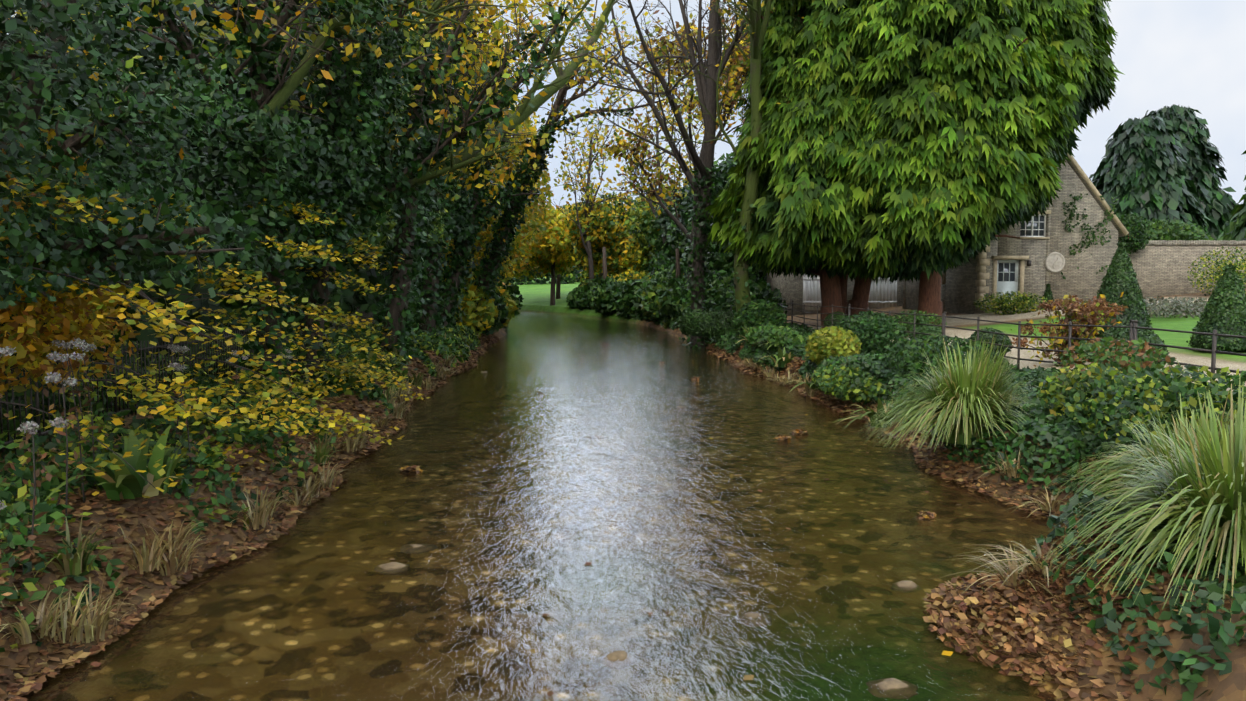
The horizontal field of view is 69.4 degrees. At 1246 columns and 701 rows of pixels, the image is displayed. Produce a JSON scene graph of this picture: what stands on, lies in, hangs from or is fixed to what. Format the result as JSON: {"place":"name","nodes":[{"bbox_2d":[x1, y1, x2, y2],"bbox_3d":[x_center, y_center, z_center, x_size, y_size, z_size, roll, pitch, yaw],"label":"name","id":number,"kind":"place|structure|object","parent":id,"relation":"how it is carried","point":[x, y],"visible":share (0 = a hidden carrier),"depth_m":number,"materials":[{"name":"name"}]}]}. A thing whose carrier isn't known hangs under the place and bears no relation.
{"place":"outdoors","nodes":[
{"label":"outdoors","id":0,"kind":"place"},
{"bbox_2d":[8,311,1064,700],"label":"river water","id":1,"kind":"structure","parent":0,"point":[654,501],"depth_m":9.35,"materials":[{"name":"brown liquid"}]},
{"bbox_2d":[90,342,1039,694],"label":"floating leaves","id":2,"kind":"object","parent":1,"relation":"on","point":[794,432],"visible":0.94,"depth_m":12.43,"materials":[{"name":"brown plant"}]},
{"bbox_2d":[0,269,1245,700],"bbox_3d":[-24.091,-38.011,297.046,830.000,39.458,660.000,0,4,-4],"label":"ground","id":3,"kind":"structure","parent":0,"point":[1224,687],"depth_m":8.83,"materials":[{"name":"brown soil"}]},
{"bbox_2d":[0,338,303,624],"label":"flower heads","id":4,"kind":"object","parent":3,"relation":"on","point":[7,351],"visible":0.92,"depth_m":8.39,"materials":[{"name":"grey plant"}]},
{"bbox_2d":[30,344,292,552],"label":"flower stems","id":5,"kind":"object","parent":3,"relation":"on","point":[32,531],"visible":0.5,"depth_m":8.56,"materials":[{"name":"green plant"}]},
{"bbox_2d":[0,307,378,458],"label":"bank railings","id":6,"kind":"object","parent":3,"relation":"on","point":[183,343],"visible":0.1,"depth_m":13.92,"materials":[{"name":"metal"}]},
{"bbox_2d":[0,177,418,488],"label":"shrub branches","id":7,"kind":"object","parent":3,"relation":"on","point":[78,380],"visible":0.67,"depth_m":10.80,"materials":[{"name":"brown wood"}]},
{"bbox_2d":[0,314,480,651],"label":"undergrowth plants","id":8,"kind":"object","parent":3,"relation":"on","point":[428,341],"visible":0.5,"depth_m":11.31,"materials":[{"name":"green plant"}]},
{"bbox_2d":[0,0,651,438],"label":"ivy","id":9,"kind":"object","parent":3,"relation":"on","point":[200,174],"depth_m":14.55,"materials":[{"name":"green plant"}]},
{"bbox_2d":[0,0,664,387],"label":"tree trunks","id":10,"kind":"object","parent":3,"relation":"on","point":[74,144],"visible":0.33,"depth_m":16.91,"materials":[{"name":"brown plant"}]},
{"bbox_2d":[246,0,644,268],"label":"mossy branch","id":11,"kind":"object","parent":10,"relation":"attached to","point":[525,110],"visible":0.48,"depth_m":18.37,"materials":[{"name":"green plant"}]},
{"bbox_2d":[0,0,679,497],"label":"autumn leaves","id":12,"kind":"object","parent":3,"relation":"on","point":[30,336],"visible":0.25,"depth_m":12.46,"materials":[{"name":"yellow plant"}]},
{"bbox_2d":[44,325,896,500],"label":"fern plants","id":13,"kind":"object","parent":3,"relation":"on","point":[127,481],"visible":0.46,"depth_m":9.11,"materials":[{"name":"green plant"}]},
{"bbox_2d":[479,237,689,305],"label":"tree trunks","id":14,"kind":"object","parent":3,"relation":"on","point":[558,285],"visible":0.08,"depth_m":97.11,"materials":[{"name":"brown plant"}]},
{"bbox_2d":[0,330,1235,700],"bbox_3d":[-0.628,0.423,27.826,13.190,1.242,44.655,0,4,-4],"label":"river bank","id":15,"kind":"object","parent":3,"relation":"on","point":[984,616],"visible":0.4,"depth_m":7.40,"materials":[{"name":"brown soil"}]},
{"bbox_2d":[0,322,1245,645],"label":"sedge grass clumps","id":16,"kind":"object","parent":3,"relation":"on","point":[1190,484],"visible":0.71,"depth_m":7.27,"materials":[{"name":"green plant"}]},
{"bbox_2d":[506,0,761,347],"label":"dark bare trees","id":17,"kind":"object","parent":3,"relation":"on","point":[706,90],"visible":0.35,"depth_m":39.12,"materials":[{"name":"brown wood"}]},
{"bbox_2d":[517,0,838,239],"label":"bare tree leaves","id":18,"kind":"object","parent":17,"relation":"attached to","point":[734,73],"visible":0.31,"depth_m":52.61,"materials":[{"name":"yellow plant"}]},
{"bbox_2d":[378,337,916,688],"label":"river rocks","id":19,"kind":"object","parent":3,"relation":"on","point":[888,683],"visible":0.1,"depth_m":6.97,"materials":[{"name":"stone"}]},
{"bbox_2d":[669,164,757,347],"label":"ivy","id":20,"kind":"object","parent":3,"relation":"on","point":[691,257],"visible":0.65,"depth_m":40.05,"materials":[{"name":"green plant"}]},
{"bbox_2d":[641,0,805,329],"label":"mossy bare tree","id":21,"kind":"object","parent":3,"relation":"on","point":[753,20],"visible":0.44,"depth_m":34.44,"materials":[{"name":"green plant"}]},
{"bbox_2d":[383,150,1245,281],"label":"background trees","id":22,"kind":"object","parent":3,"relation":"on","point":[630,238],"visible":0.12,"depth_m":89.54,"materials":[{"name":"green plant"}]},
{"bbox_2d":[767,270,902,314],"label":"outbuilding walls","id":23,"kind":"structure","parent":3,"relation":"on","point":[791,288],"depth_m":50.76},
{"bbox_2d":[803,274,897,309],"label":"outbuilding doors","id":24,"kind":"structure","parent":23,"relation":"in","point":[882,295],"depth_m":50.78,"materials":[{"name":"grey wood"}]},
{"bbox_2d":[442,270,1245,455],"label":"bank shrubs","id":25,"kind":"object","parent":3,"relation":"on","point":[1105,391],"visible":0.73,"depth_m":19.54,"materials":[{"name":"green plant"}]},
{"bbox_2d":[507,104,1238,284],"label":"background trees","id":26,"kind":"object","parent":3,"relation":"on","point":[1163,162],"visible":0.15,"depth_m":72.07,"materials":[{"name":"green plant"}]},
{"bbox_2d":[701,0,1124,328],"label":"evergreen tree","id":27,"kind":"object","parent":3,"relation":"on","point":[907,140],"depth_m":31.17,"materials":[{"name":"green plant"}]},
{"bbox_2d":[616,310,1245,700],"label":"ivy carpet","id":28,"kind":"object","parent":3,"relation":"on","point":[1055,431],"visible":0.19,"depth_m":7.36,"materials":[{"name":"green plant"}]},
{"bbox_2d":[678,242,1245,363],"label":"clipped topiary shrubs","id":29,"kind":"object","parent":3,"relation":"on","point":[1225,286],"visible":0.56,"depth_m":23.93,"materials":[{"name":"green plant"}]},
{"bbox_2d":[730,301,1245,402],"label":"estate fence railings","id":30,"kind":"object","parent":3,"relation":"on","point":[1133,327],"visible":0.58,"depth_m":18.04,"materials":[{"name":"metal"}]},
{"bbox_2d":[903,160,1117,313],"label":"cottage walls","id":31,"kind":"structure","parent":3,"relation":"on","point":[1083,280],"depth_m":39.53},
{"bbox_2d":[941,214,1045,283],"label":"cottage window frames","id":32,"kind":"structure","parent":31,"relation":"in","point":[1032,222],"depth_m":39.51,"materials":[{"name":"white wood"}]},
{"bbox_2d":[998,216,1043,280],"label":"window panes","id":33,"kind":"structure","parent":32,"relation":"in","point":[1012,265],"depth_m":39.57,"materials":[{"name":"grey glass"}]},
{"bbox_2d":[997,260,1018,303],"bbox_3d":[16.892,-2.986,39.669,1.050,1.990,0.065,0,4,-4],"label":"door","id":34,"kind":"structure","parent":31,"relation":"in","point":[1003,286],"depth_m":39.64,"materials":[{"name":"white wood"}]},
{"bbox_2d":[942,153,1128,306],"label":"stone trim","id":35,"kind":"structure","parent":31,"relation":"attached to","point":[982,264],"depth_m":39.40,"materials":[{"name":"beige stone"}]},
{"bbox_2d":[1045,252,1064,272],"bbox_3d":[18.977,-3.872,39.508,0.920,0.920,0.095,0,4,-4],"label":"round wall plaque","id":36,"kind":"object","parent":31,"relation":"attached to","point":[1054,262],"visible":1,"depth_m":39.50,"materials":[{"name":"beige stone"}]},
{"bbox_2d":[1065,159,1124,236],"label":"roof verge","id":37,"kind":"structure","parent":31,"relation":"on","point":[1097,200],"depth_m":39.48,"materials":[{"name":"beige stone"}]},
{"bbox_2d":[892,193,1245,336],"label":"climbing plants","id":38,"kind":"object","parent":3,"relation":"on","point":[1180,305],"visible":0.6,"depth_m":37.20,"materials":[{"name":"green plant"}]},
{"bbox_2d":[1010,292,1127,366],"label":"hydrangea shrub leaves","id":39,"kind":"object","parent":3,"relation":"on","point":[1099,305],"visible":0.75,"depth_m":19.92,"materials":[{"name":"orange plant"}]},
{"bbox_2d":[1028,307,1110,365],"bbox_3d":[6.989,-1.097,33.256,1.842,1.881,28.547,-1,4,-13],"label":"shrub stems","id":40,"kind":"object","parent":3,"relation":"on","point":[1062,333],"visible":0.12,"depth_m":20.09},
{"bbox_2d":[1127,245,1245,297],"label":"garden wall","id":41,"kind":"structure","parent":3,"relation":"on","point":[1162,270],"depth_m":40.86,"materials":[{"name":"stone"}]},
{"bbox_2d":[1118,240,1245,245],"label":"wall coping","id":42,"kind":"object","parent":41,"relation":"on","point":[1197,243],"visible":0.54,"depth_m":40.81,"materials":[{"name":"grey stone"}]},
{"bbox_2d":[7,0,1245,208],"label":"sky","id":43,"kind":"structure","parent":0,"point":[1187,53],"materials":[{"name":"white"}]},
{"bbox_2d":[906,256,975,313],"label":"cottage side walls","id":44,"kind":"structure","parent":0,"point":[958,292],"depth_m":41.77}
]}

